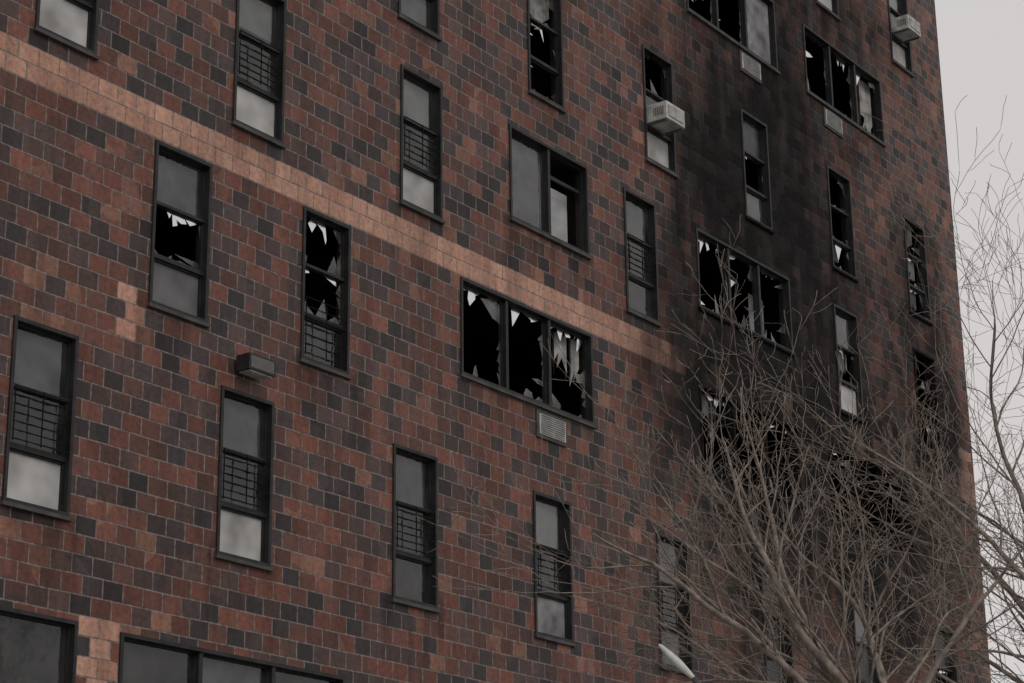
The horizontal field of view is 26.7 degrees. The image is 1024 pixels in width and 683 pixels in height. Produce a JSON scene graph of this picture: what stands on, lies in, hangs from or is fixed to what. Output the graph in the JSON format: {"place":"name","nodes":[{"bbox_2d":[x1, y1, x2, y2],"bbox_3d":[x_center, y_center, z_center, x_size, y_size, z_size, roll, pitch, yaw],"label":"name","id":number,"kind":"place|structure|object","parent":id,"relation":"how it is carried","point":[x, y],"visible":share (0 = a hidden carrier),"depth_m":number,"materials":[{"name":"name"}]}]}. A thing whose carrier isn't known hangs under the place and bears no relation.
{"place":"outdoors","nodes":[
{"label":"outdoors","id":0,"kind":"place"},
{"bbox_2d":[658,644,700,682],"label":"street lamp","id":1,"kind":"object","parent":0,"point":[676,661],"visible":1,"depth_m":16.23,"materials":[{"name":"metal"}]},
{"bbox_2d":[414,215,1023,682],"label":"bare tree","id":2,"kind":"object","parent":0,"point":[800,621],"visible":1,"depth_m":18.97,"materials":[{"name":"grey plant"}]},
{"bbox_2d":[699,95,1023,682],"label":"bare tree","id":3,"kind":"object","parent":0,"point":[985,563],"visible":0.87,"depth_m":22.37,"materials":[{"name":"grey plant"}]},
{"bbox_2d":[935,0,1023,682],"label":"sky","id":4,"kind":"structure","parent":0,"point":[981,42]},
{"label":"ground","id":5,"kind":"structure","parent":0,"visible":0},
{"bbox_2d":[0,0,990,682],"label":"brick walls","id":6,"kind":"structure","parent":5,"relation":"on","point":[130,548],"depth_m":29.01,"materials":[{"name":"brown brick"}]},
{"bbox_2d":[236,352,275,380],"bbox_3d":[-3.078,0.308,25.777,0.264,0.215,0.460,-14,-23,34],"label":"wall floodlight","id":7,"kind":"object","parent":6,"relation":"attached to","point":[256,366],"depth_m":25.65,"materials":[{"name":"metal"}]},
{"bbox_2d":[7,0,916,682],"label":"blinds and panels","id":8,"kind":"object","parent":6,"relation":"attached to","point":[37,366],"visible":0.73,"depth_m":27.61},
{"bbox_2d":[0,0,945,682],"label":"rooms","id":9,"kind":"object","parent":6,"relation":"attached to","point":[30,652],"visible":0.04,"depth_m":32.59,"materials":[{"name":"black"}]},
{"bbox_2d":[0,0,957,682],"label":"window frames","id":10,"kind":"structure","parent":6,"relation":"attached to","point":[266,406],"depth_m":30.51,"materials":[{"name":"black metal"}]},
{"bbox_2d":[12,0,791,656],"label":"window guards","id":11,"kind":"object","parent":10,"relation":"attached to","point":[346,368],"depth_m":27.32,"materials":[{"name":"black metal"}]},
{"bbox_2d":[166,0,949,674],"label":"broken glass shards","id":12,"kind":"object","parent":10,"relation":"attached to","point":[472,294],"visible":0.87,"depth_m":32.00,"materials":[{"name":"white"}]},
{"bbox_2d":[646,100,684,134],"bbox_3d":[2.506,-3.646,35.213,0.422,0.345,0.564,-14,-23,34],"label":"window air conditioner","id":13,"kind":"object","parent":10,"relation":"in","point":[665,117],"depth_m":35.06,"materials":[{"name":"white metal"}]},
{"bbox_2d":[709,358,937,544],"bbox_3d":[5.602,1.198,38.376,0.707,3.977,8.947,-14,-23,34],"label":"charred debris","id":14,"kind":"object","parent":10,"relation":"on","point":[718,469],"visible":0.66,"depth_m":36.77,"materials":[{"name":"metal"}]},
{"bbox_2d":[744,120,949,681],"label":"window panes","id":15,"kind":"object","parent":10,"relation":"in","point":[769,661],"visible":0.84,"depth_m":37.54,"materials":[{"name":"black glass"}]},
{"bbox_2d":[891,14,920,42],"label":"window air conditioner","id":16,"kind":"object","parent":10,"relation":"in","point":[905,28],"depth_m":44.13,"materials":[{"name":"white metal"}]},
{"bbox_2d":[535,49,883,564],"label":"vent sleeves","id":17,"kind":"object","parent":6,"relation":"attached to","point":[554,429],"visible":0.81,"depth_m":36.02,"materials":[{"name":"grey metal"}]}
]}

